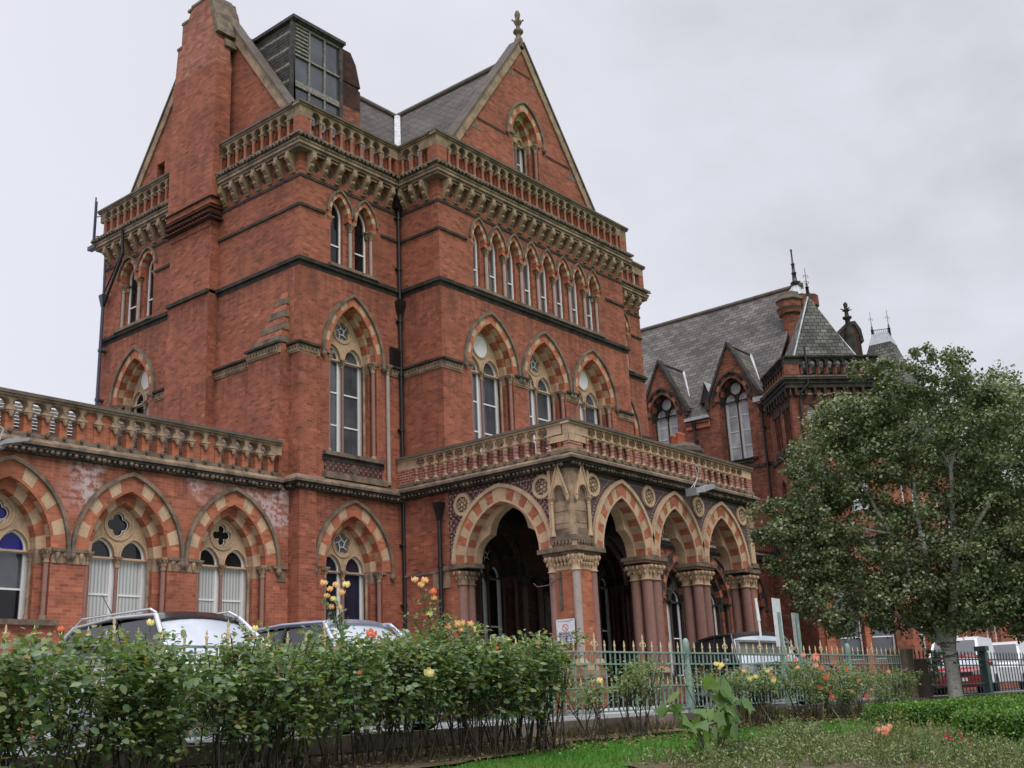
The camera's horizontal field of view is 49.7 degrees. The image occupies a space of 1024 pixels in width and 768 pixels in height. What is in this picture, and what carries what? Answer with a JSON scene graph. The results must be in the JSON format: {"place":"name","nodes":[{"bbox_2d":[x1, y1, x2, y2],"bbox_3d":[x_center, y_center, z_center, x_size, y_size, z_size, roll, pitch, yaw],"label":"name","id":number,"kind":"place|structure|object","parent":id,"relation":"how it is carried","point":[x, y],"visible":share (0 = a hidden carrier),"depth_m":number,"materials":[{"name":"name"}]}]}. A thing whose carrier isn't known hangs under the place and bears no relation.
{"place":"outdoors","nodes":[
{"label":"outdoors","id":0,"kind":"place"},
{"bbox_2d":[0,387,288,737],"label":"arcaded wing","id":1,"kind":"structure","parent":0,"point":[92,511],"depth_m":27.86,"materials":[{"name":"brick"}]},
{"bbox_2d":[0,491,29,618],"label":"window","id":2,"kind":"structure","parent":1,"relation":"in","point":[14,533],"depth_m":25.62,"materials":[{"name":"white paint"}]},
{"bbox_2d":[0,426,30,449],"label":"floodlight","id":3,"kind":"object","parent":1,"relation":"attached to","point":[8,441],"visible":1,"depth_m":24.89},
{"bbox_2d":[86,505,147,623],"bbox_3d":[-9.849,4.982,27.391,0.265,4.091,1.820,-15,-21,37],"label":"window","id":4,"kind":"structure","parent":1,"relation":"in","point":[117,573],"depth_m":27.61,"materials":[{"name":"glass"}]},
{"bbox_2d":[198,518,247,625],"bbox_3d":[-7.862,5.571,29.724,0.265,4.091,1.820,-15,-21,37],"label":"window","id":5,"kind":"structure","parent":1,"relation":"in","point":[222,577],"depth_m":30.02,"materials":[{"name":"glass"}]},
{"bbox_2d":[0,0,1023,486],"label":"sky","id":6,"kind":"structure","parent":0,"point":[879,143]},
{"bbox_2d":[1,688,1023,757],"bbox_3d":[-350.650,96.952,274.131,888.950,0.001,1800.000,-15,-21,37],"label":"road","id":7,"kind":"structure","parent":0,"point":[455,726],"depth_m":22.14,"materials":[{"name":"asphalt"}]},
{"bbox_2d":[29,595,309,749],"bbox_3d":[-4.626,3.754,14.762,4.212,2.052,2.140,-15,-21,37],"label":"parked car","id":8,"kind":"object","parent":7,"relation":"on","point":[196,625],"visible":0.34,"depth_m":14.31,"materials":[{"name":"silver metal"}]},
{"bbox_2d":[211,619,460,739],"bbox_3d":[-2.861,4.475,16.848,4.212,1.679,2.210,-15,-21,37],"label":"parked car","id":9,"kind":"object","parent":7,"relation":"on","point":[293,629],"visible":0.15,"depth_m":16.45,"materials":[{"name":"silver metal"}]},
{"bbox_2d":[87,0,667,718],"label":"hospital block","id":10,"kind":"structure","parent":7,"relation":"on","point":[331,278],"depth_m":36.56,"materials":[{"name":"red brick"}]},
{"bbox_2d":[128,270,136,323],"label":"window","id":11,"kind":"structure","parent":10,"relation":"in","point":[133,291],"depth_m":39.75,"materials":[{"name":"glass"}]},
{"bbox_2d":[131,369,148,445],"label":"window","id":12,"kind":"structure","parent":10,"relation":"in","point":[140,403],"depth_m":38.64,"materials":[{"name":"glass"}]},
{"bbox_2d":[147,260,153,315],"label":"window","id":13,"kind":"structure","parent":10,"relation":"in","point":[151,277],"depth_m":39.10,"materials":[{"name":"white paint"}]},
{"bbox_2d":[331,202,339,263],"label":"window","id":14,"kind":"structure","parent":10,"relation":"in","point":[335,224],"depth_m":35.23,"materials":[{"name":"glass"}]},
{"bbox_2d":[326,528,364,634],"bbox_3d":[-5.002,6.277,32.501,0.265,4.235,1.860,-15,-21,37],"label":"window","id":15,"kind":"structure","parent":10,"relation":"in","point":[344,559],"depth_m":32.90,"materials":[{"name":"glass"}]},
{"bbox_2d":[330,315,362,455],"bbox_3d":[-5.297,0.016,34.331,0.265,4.734,1.800,-15,-21,37],"label":"window","id":16,"kind":"structure","parent":10,"relation":"in","point":[346,362],"depth_m":34.50,"materials":[{"name":"glass"}]},
{"bbox_2d":[354,213,364,272],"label":"window","id":17,"kind":"structure","parent":10,"relation":"in","point":[359,229],"depth_m":36.01,"materials":[{"name":"glass"}]},
{"bbox_2d":[473,234,477,285],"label":"window","id":18,"kind":"structure","parent":10,"relation":"in","point":[474,239],"depth_m":37.64,"materials":[{"name":"white paint"}]},
{"bbox_2d":[472,332,499,457],"bbox_3d":[-1.024,0.366,36.716,0.265,4.574,1.940,-15,-21,37],"label":"window","id":19,"kind":"structure","parent":10,"relation":"in","point":[485,375],"depth_m":37.03,"materials":[{"name":"glass"}]},
{"bbox_2d":[481,544,502,647],"bbox_3d":[-0.753,7.037,34.709,0.265,4.231,1.480,-15,-21,37],"label":"window","id":20,"kind":"structure","parent":10,"relation":"in","point":[490,586],"depth_m":35.05,"materials":[{"name":"glass"}]},
{"bbox_2d":[489,243,495,292],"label":"window","id":21,"kind":"structure","parent":10,"relation":"in","point":[491,253],"depth_m":38.33,"materials":[{"name":"glass"}]},
{"bbox_2d":[507,251,513,299],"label":"window","id":22,"kind":"structure","parent":10,"relation":"in","point":[509,261],"depth_m":39.04,"materials":[{"name":"white paint"}]},
{"bbox_2d":[513,124,523,188],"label":"window","id":23,"kind":"structure","parent":10,"relation":"in","point":[517,143],"depth_m":42.35,"materials":[{"name":"white paint"}]},
{"bbox_2d":[524,260,530,305],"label":"window","id":24,"kind":"structure","parent":10,"relation":"in","point":[526,268],"depth_m":39.76,"materials":[{"name":"glass"}]},
{"bbox_2d":[528,351,551,452],"bbox_3d":[0.842,0.918,38.907,0.265,4.574,1.940,-15,-21,37],"label":"window","id":25,"kind":"structure","parent":10,"relation":"in","point":[540,391],"depth_m":39.39,"materials":[{"name":"white paint"}]},
{"bbox_2d":[540,267,546,311],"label":"window","id":26,"kind":"structure","parent":10,"relation":"in","point":[542,276],"depth_m":40.47,"materials":[{"name":"glass"}]},
{"bbox_2d":[556,275,562,318],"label":"window","id":27,"kind":"structure","parent":10,"relation":"in","point":[558,283],"depth_m":41.19,"materials":[{"name":"white paint"}]},
{"bbox_2d":[571,281,577,323],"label":"window","id":28,"kind":"structure","parent":10,"relation":"in","point":[574,302],"depth_m":41.89,"materials":[{"name":"glass"}]},
{"bbox_2d":[578,368,598,424],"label":"window","id":29,"kind":"structure","parent":10,"relation":"in","point":[588,403],"depth_m":41.68,"materials":[{"name":"white paint"}]},
{"bbox_2d":[586,289,592,329],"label":"window","id":30,"kind":"structure","parent":10,"relation":"in","point":[590,326],"depth_m":42.59,"materials":[{"name":"white paint"}]},
{"bbox_2d":[597,560,613,674],"bbox_3d":[3.098,8.178,39.233,0.265,4.231,1.480,-15,-21,37],"label":"window","id":31,"kind":"structure","parent":10,"relation":"in","point":[603,586],"depth_m":39.61,"materials":[{"name":"glass"}]},
{"bbox_2d":[13,698,795,743],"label":"kerb","id":32,"kind":"structure","parent":7,"relation":"on","point":[606,709],"depth_m":27.64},
{"bbox_2d":[23,700,831,749],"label":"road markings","id":33,"kind":"object","parent":7,"relation":"on","point":[468,722],"visible":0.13,"depth_m":21.20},
{"bbox_2d":[395,417,760,718],"bbox_3d":[2.591,6.424,35.544,6.910,7.913,11.024,-15,-21,37],"label":"entrance porch","id":34,"kind":"object","parent":7,"relation":"on","point":[579,494],"visible":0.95,"depth_m":32.67,"materials":[{"name":"beige stone"}]},
{"bbox_2d":[556,618,575,643],"bbox_3d":[1.433,6.585,29.410,0.686,0.653,0.029,-15,-21,37],"label":"warning sign","id":35,"kind":"object","parent":34,"relation":"attached to","point":[565,628],"visible":0.87,"depth_m":29.40,"materials":[{"name":"metal"}]},
{"bbox_2d":[515,575,636,708],"bbox_3d":[2.411,8.689,37.015,0.420,4.130,6.520,-15,-21,37],"label":"doorway","id":36,"kind":"structure","parent":34,"relation":"in","point":[543,597],"depth_m":35.63,"materials":[{"name":"black stone"}]},
{"bbox_2d":[685,461,715,496],"bbox_3d":[5.915,3.008,34.869,0.650,1.085,0.829,-15,-21,37],"label":"floodlight","id":37,"kind":"object","parent":34,"relation":"attached to","point":[693,491],"visible":1,"depth_m":34.57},
{"bbox_2d":[683,631,821,708],"bbox_3d":[6.029,7.319,28.329,2.310,1.859,4.212,2,-17,-15],"label":"parked car","id":38,"kind":"object","parent":7,"relation":"on","point":[715,640],"visible":0.37,"depth_m":27.83,"materials":[{"name":"silver metal"}]},
{"bbox_2d":[735,640,788,704],"bbox_3d":[5.856,6.698,25.586,0.150,1.470,2.515,-15,-21,37],"label":"long sign board","id":39,"kind":"object","parent":7,"relation":"on","point":[750,643],"visible":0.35,"depth_m":25.54,"materials":[{"name":"metal"}]},
{"bbox_2d":[754,598,769,704],"bbox_3d":[6.099,6.516,26.934,0.087,2.553,0.158,-15,-21,37],"label":"white pole","id":40,"kind":"object","parent":7,"relation":"on","point":[758,617],"visible":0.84,"depth_m":27.10,"materials":[{"name":"metal"}]},
{"bbox_2d":[771,598,790,704],"bbox_3d":[6.126,6.044,24.982,0.090,2.360,0.480,-13,-19,31],"label":"sign board","id":41,"kind":"object","parent":7,"relation":"on","point":[778,625],"visible":0.89,"depth_m":25.07,"materials":[{"name":"green paint"}]},
{"bbox_2d":[791,613,807,702],"bbox_3d":[6.707,6.358,25.612,0.092,2.060,0.420,-13,-19,31],"label":"sign board","id":42,"kind":"object","parent":7,"relation":"on","point":[796,629],"visible":0.8,"depth_m":25.70,"materials":[{"name":"green paint"}]},
{"bbox_2d":[765,657,869,703],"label":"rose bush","id":43,"kind":"object","parent":7,"relation":"on","point":[830,667],"visible":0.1,"depth_m":30.62,"materials":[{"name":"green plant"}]},
{"bbox_2d":[760,268,914,695],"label":"corner pavilion","id":44,"kind":"structure","parent":7,"relation":"on","point":[804,371],"depth_m":52.13,"materials":[{"name":"red brick"}]},
{"bbox_2d":[834,584,864,659],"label":"window","id":45,"kind":"structure","parent":44,"relation":"in","point":[854,643],"depth_m":49.11,"materials":[{"name":"white paint"}]},
{"bbox_2d":[872,582,895,658],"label":"window","id":46,"kind":"structure","parent":44,"relation":"in","point":[880,641],"depth_m":49.26,"materials":[{"name":"glass"}]},
{"bbox_2d":[867,311,972,471],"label":"distant pavilion","id":47,"kind":"structure","parent":7,"relation":"on","point":[883,343],"depth_m":68.81,"materials":[{"name":"grey stone"}]},
{"bbox_2d":[914,659,932,697],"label":"gate pier","id":48,"kind":"structure","parent":7,"relation":"on","point":[924,689],"depth_m":29.29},
{"bbox_2d":[924,648,947,694],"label":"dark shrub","id":49,"kind":"object","parent":7,"relation":"on","point":[935,667],"visible":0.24,"depth_m":34.84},
{"bbox_2d":[891,447,1023,690],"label":"range","id":50,"kind":"structure","parent":7,"relation":"on","point":[993,637],"depth_m":54.31,"materials":[{"name":"red brick"}]},
{"bbox_2d":[837,302,863,360],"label":"gabled chimney","id":51,"kind":"object","parent":50,"relation":"on","point":[849,332],"visible":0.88,"depth_m":60.82,"materials":[{"name":"stone"}]},
{"bbox_2d":[930,654,991,694],"bbox_3d":[16.058,10.344,39.384,2.160,1.349,4.212,-10,-18,23],"label":"parked car","id":52,"kind":"object","parent":7,"relation":"on","point":[962,674],"visible":0.23,"depth_m":37.76,"materials":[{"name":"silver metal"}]},
{"bbox_2d":[927,636,1000,694],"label":"parked van","id":53,"kind":"object","parent":7,"relation":"on","point":[968,644],"visible":0.17,"depth_m":42.05,"materials":[{"name":"metal"}]},
{"bbox_2d":[914,646,1023,695],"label":"dark railing","id":54,"kind":"object","parent":7,"relation":"on","point":[984,665],"visible":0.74,"depth_m":35.58,"materials":[{"name":"metal"}]},
{"bbox_2d":[992,641,1023,689],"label":"parked van","id":55,"kind":"object","parent":7,"relation":"on","point":[1009,647],"visible":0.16,"depth_m":47.87,"materials":[{"name":"metal"}]},
{"bbox_2d":[421,714,1013,767],"bbox_3d":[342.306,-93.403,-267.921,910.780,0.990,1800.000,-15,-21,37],"label":"lawn","id":56,"kind":"structure","parent":0,"point":[536,763],"depth_m":14.68,"materials":[{"name":"plant"}]},
{"bbox_2d":[0,691,1023,767],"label":"retaining wall","id":57,"kind":"structure","parent":56,"relation":"on","point":[316,750],"depth_m":14.00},
{"bbox_2d":[402,629,412,730],"bbox_3d":[-1.421,4.119,15.003,0.124,1.540,0.130,-15,-21,37],"label":"fence post","id":58,"kind":"object","parent":57,"relation":"on","point":[403,633],"visible":0.2,"depth_m":15.01,"materials":[{"name":"metal"}]},
{"bbox_2d":[0,616,404,746],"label":"iron railing","id":59,"kind":"object","parent":58,"relation":"attached to","point":[227,634],"visible":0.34,"depth_m":12.48,"materials":[{"name":"metal"}]},
{"bbox_2d":[415,632,690,723],"bbox_3d":[0.927,4.656,17.817,0.044,1.301,7.400,-15,-21,37],"label":"iron railing","id":60,"kind":"object","parent":58,"relation":"attached to","point":[616,664],"visible":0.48,"depth_m":18.81,"materials":[{"name":"metal"}]},
{"bbox_2d":[682,638,694,711],"bbox_3d":[3.290,5.515,20.537,0.124,1.540,0.130,-15,-21,37],"label":"fence post","id":61,"kind":"object","parent":57,"relation":"on","point":[686,649],"visible":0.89,"depth_m":20.52,"materials":[{"name":"metal"}]},
{"bbox_2d":[844,643,856,700],"bbox_3d":[8.002,6.910,26.070,0.124,1.540,0.130,-15,-21,37],"label":"fence post","id":62,"kind":"object","parent":57,"relation":"on","point":[847,649],"visible":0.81,"depth_m":26.16,"materials":[{"name":"metal"}]},
{"bbox_2d":[689,638,850,706],"bbox_3d":[5.638,6.052,23.350,0.044,1.301,7.400,-15,-21,37],"label":"iron railing","id":63,"kind":"object","parent":62,"relation":"attached to","point":[763,654],"visible":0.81,"depth_m":22.79,"materials":[{"name":"metal"}]},
{"bbox_2d":[851,643,903,696],"bbox_3d":[9.043,7.060,27.348,0.044,1.301,3.294,-15,-21,37],"label":"iron railing","id":64,"kind":"object","parent":62,"relation":"attached to","point":[872,655],"visible":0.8,"depth_m":27.36,"materials":[{"name":"metal"}]},
{"bbox_2d":[189,713,861,767],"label":"rose bed soil","id":65,"kind":"structure","parent":56,"relation":"on","point":[422,763],"depth_m":13.32,"materials":[{"name":"soil"}]},
{"bbox_2d":[0,633,77,767],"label":"rose bush","id":66,"kind":"object","parent":65,"relation":"on","point":[31,701],"visible":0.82,"depth_m":9.33,"materials":[{"name":"green plant"}]},
{"bbox_2d":[0,620,224,767],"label":"rose bush","id":67,"kind":"object","parent":65,"relation":"on","point":[93,692],"visible":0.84,"depth_m":9.97,"materials":[{"name":"green plant"}]},
{"bbox_2d":[83,619,301,767],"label":"rose bush","id":68,"kind":"object","parent":65,"relation":"on","point":[211,694],"visible":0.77,"depth_m":10.84,"materials":[{"name":"green plant"}]},
{"bbox_2d":[184,579,402,767],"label":"rose bush","id":69,"kind":"object","parent":65,"relation":"on","point":[302,687],"visible":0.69,"depth_m":11.76,"materials":[{"name":"green plant"}]},
{"bbox_2d":[117,733,572,767],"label":"bed grass","id":70,"kind":"structure","parent":65,"relation":"on","point":[330,760],"depth_m":13.33,"materials":[{"name":"plant"}]},
{"bbox_2d":[273,625,465,767],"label":"rose bush","id":71,"kind":"object","parent":65,"relation":"on","point":[431,678],"visible":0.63,"depth_m":12.71,"materials":[{"name":"green plant"}]},
{"bbox_2d":[346,576,530,760],"bbox_3d":[-0.915,3.542,13.759,1.719,2.199,2.180,-15,-21,37],"label":"rose bush","id":72,"kind":"object","parent":65,"relation":"on","point":[455,656],"visible":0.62,"depth_m":13.64,"materials":[{"name":"green plant"}]},
{"bbox_2d":[414,628,581,756],"bbox_3d":[-0.222,4.048,14.519,1.806,1.592,2.226,-15,-21,37],"label":"rose bush","id":73,"kind":"object","parent":65,"relation":"on","point":[491,658],"visible":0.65,"depth_m":14.36,"materials":[{"name":"green plant"}]},
{"bbox_2d":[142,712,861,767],"bbox_3d":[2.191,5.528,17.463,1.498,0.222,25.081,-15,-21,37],"label":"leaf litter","id":74,"kind":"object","parent":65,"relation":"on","point":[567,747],"visible":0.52,"depth_m":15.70,"materials":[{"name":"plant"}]},
{"bbox_2d":[468,627,598,751],"bbox_3d":[0.167,4.181,15.091,1.712,1.621,1.458,-15,-21,37],"label":"rose bush","id":75,"kind":"object","parent":65,"relation":"on","point":[540,705],"visible":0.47,"depth_m":14.95,"materials":[{"name":"green plant"}]},
{"bbox_2d":[553,674,621,742],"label":"rose bush","id":76,"kind":"object","parent":65,"relation":"on","point":[589,702],"visible":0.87,"depth_m":16.60,"materials":[{"name":"green plant"}]},
{"bbox_2d":[592,653,675,736],"bbox_3d":[2.007,4.984,17.701,1.022,1.316,1.638,-15,-21,37],"label":"rose bush","id":77,"kind":"object","parent":65,"relation":"on","point":[642,670],"visible":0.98,"depth_m":17.60,"materials":[{"name":"green plant"}]},
{"bbox_2d":[677,661,729,726],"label":"rose bush","id":78,"kind":"object","parent":65,"relation":"on","point":[721,665],"visible":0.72,"depth_m":19.42,"materials":[{"name":"green plant"}]},
{"bbox_2d":[542,700,913,739],"bbox_3d":[5.437,6.699,22.140,0.657,0.421,15.754,-15,-21,37],"label":"dry grass strip","id":79,"kind":"object","parent":65,"relation":"on","point":[619,729],"visible":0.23,"depth_m":18.24,"materials":[{"name":"plant"}]},
{"bbox_2d":[702,664,783,726],"bbox_3d":[4.437,5.786,20.549,1.048,1.147,2.225,-15,-21,37],"label":"rose bush","id":80,"kind":"object","parent":65,"relation":"on","point":[737,681],"visible":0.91,"depth_m":20.57,"materials":[{"name":"green plant"}]},
{"bbox_2d":[735,703,788,727],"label":"dry grass clump","id":81,"kind":"object","parent":65,"relation":"on","point":[746,717],"visible":0.47,"depth_m":20.71,"materials":[{"name":"plant"}]},
{"bbox_2d":[761,653,846,721],"bbox_3d":[5.951,6.148,22.393,1.045,1.346,2.266,-15,-21,37],"label":"rose bush","id":82,"kind":"object","parent":65,"relation":"on","point":[809,682],"visible":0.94,"depth_m":22.30,"materials":[{"name":"green plant"}]},
{"bbox_2d":[810,659,889,717],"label":"rose bush","id":83,"kind":"object","parent":65,"relation":"on","point":[853,686],"visible":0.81,"depth_m":23.78,"materials":[{"name":"green plant"}]},
{"bbox_2d":[861,666,924,703],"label":"rose bush","id":84,"kind":"object","parent":65,"relation":"on","point":[897,694],"visible":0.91,"depth_m":25.62,"materials":[{"name":"green plant"}]},
{"bbox_2d":[653,674,754,761],"bbox_3d":[2.541,4.310,14.238,0.713,1.115,1.881,-15,-21,37],"label":"maple seedling","id":85,"kind":"object","parent":56,"relation":"on","point":[724,715],"visible":0.88,"depth_m":14.08,"materials":[{"name":"green plant"}]},
{"bbox_2d":[623,728,1023,767],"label":"weed bed soil","id":86,"kind":"structure","parent":56,"relation":"on","point":[805,765],"depth_m":13.78,"materials":[{"name":"soil"}]},
{"bbox_2d":[715,723,793,760],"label":"weed clump","id":87,"kind":"object","parent":86,"relation":"on","point":[741,751],"visible":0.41,"depth_m":14.28,"materials":[{"name":"green plant"}]},
{"bbox_2d":[626,727,885,767],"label":"weed patch","id":88,"kind":"object","parent":86,"relation":"on","point":[762,761],"visible":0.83,"depth_m":13.66,"materials":[{"name":"green plant"}]},
{"bbox_2d":[744,715,838,753],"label":"weed clump","id":89,"kind":"object","parent":86,"relation":"on","point":[801,736],"visible":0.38,"depth_m":15.38,"materials":[{"name":"green plant"}]},
{"bbox_2d":[769,709,842,740],"bbox_3d":[4.492,5.339,17.117,1.151,0.572,1.386,-15,-21,37],"label":"weed patch","id":90,"kind":"object","parent":86,"relation":"on","point":[803,726],"visible":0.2,"depth_m":17.08,"materials":[{"name":"green plant"}]},
{"bbox_2d":[738,677,990,767],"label":"seed stalk","id":91,"kind":"object","parent":86,"relation":"on","point":[872,731],"visible":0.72,"depth_m":15.22,"materials":[{"name":"green plant"}]},
{"bbox_2d":[709,721,1023,767],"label":"weed patch","id":92,"kind":"object","parent":86,"relation":"on","point":[870,757],"visible":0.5,"depth_m":14.23,"materials":[{"name":"green plant"}]},
{"bbox_2d":[849,713,909,743],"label":"weed clump","id":93,"kind":"object","parent":86,"relation":"on","point":[878,726],"visible":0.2,"depth_m":17.01,"materials":[{"name":"green plant"}]},
{"bbox_2d":[832,703,941,750],"bbox_3d":[5.494,5.026,16.073,1.326,0.733,1.755,-2,-16,-2],"label":"weed clump","id":94,"kind":"object","parent":86,"relation":"on","point":[891,736],"visible":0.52,"depth_m":16.11,"materials":[{"name":"green plant"}]},
{"bbox_2d":[855,714,957,737],"bbox_3d":[6.847,5.707,18.277,1.282,0.505,3.872,-15,-21,37],"label":"weed patch","id":95,"kind":"object","parent":86,"relation":"on","point":[921,727],"visible":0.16,"depth_m":18.61,"materials":[{"name":"green plant"}]},
{"bbox_2d":[887,716,963,762],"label":"weed clump","id":96,"kind":"object","parent":86,"relation":"on","point":[926,740],"visible":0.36,"depth_m":14.81,"materials":[{"name":"green plant"}]},
{"bbox_2d":[897,719,959,742],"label":"weed clump","id":97,"kind":"object","parent":86,"relation":"on","point":[950,732],"visible":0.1,"depth_m":17.10,"materials":[{"name":"green plant"}]},
{"bbox_2d":[884,721,1023,767],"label":"weed patch","id":98,"kind":"object","parent":86,"relation":"on","point":[973,746],"visible":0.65,"depth_m":14.17,"materials":[{"name":"green plant"}]},
{"bbox_2d":[944,723,1023,761],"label":"weed clump","id":99,"kind":"object","parent":86,"relation":"on","point":[997,738],"visible":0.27,"depth_m":15.18,"materials":[{"name":"green plant"}]},
{"bbox_2d":[743,341,1023,697],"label":"birch tree","id":100,"kind":"object","parent":56,"relation":"on","point":[854,431],"visible":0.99,"depth_m":29.38,"materials":[{"name":"green plant"}]},
{"bbox_2d":[887,649,918,698],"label":"gate pier","id":101,"kind":"structure","parent":56,"relation":"on","point":[907,658],"depth_m":28.67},
{"bbox_2d":[861,692,1023,748],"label":"box hedge","id":102,"kind":"object","parent":56,"relation":"on","point":[1002,713],"visible":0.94,"depth_m":20.57,"materials":[{"name":"green plant"}]},
{"bbox_2d":[958,382,1023,592],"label":"second tree","id":103,"kind":"object","parent":56,"relation":"on","point":[1007,550],"visible":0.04,"depth_m":31.46,"materials":[{"name":"green plant"}]},
{"bbox_2d":[660,432,783,702],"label":"wing","id":104,"kind":"structure","parent":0,"point":[674,614],"depth_m":49.31,"materials":[{"name":"brick"}]},
{"bbox_2d":[666,572,684,675],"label":"window","id":105,"kind":"structure","parent":104,"relation":"in","point":[673,610],"depth_m":46.72,"materials":[{"name":"white paint"}]},
{"bbox_2d":[710,582,717,634],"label":"window","id":106,"kind":"structure","parent":104,"relation":"in","point":[713,599],"depth_m":49.53,"materials":[{"name":"white paint"}]},
{"bbox_2d":[640,249,818,697],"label":"slate roofed wing","id":107,"kind":"structure","parent":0,"point":[705,371],"depth_m":59.69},
{"bbox_2d":[656,398,677,443],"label":"window","id":108,"kind":"structure","parent":107,"relation":"in","point":[667,425],"depth_m":59.96,"materials":[{"name":"glass"}]},
{"bbox_2d":[725,382,752,460],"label":"window","id":109,"kind":"structure","parent":107,"relation":"in","point":[737,412],"depth_m":57.17,"materials":[{"name":"glass"}]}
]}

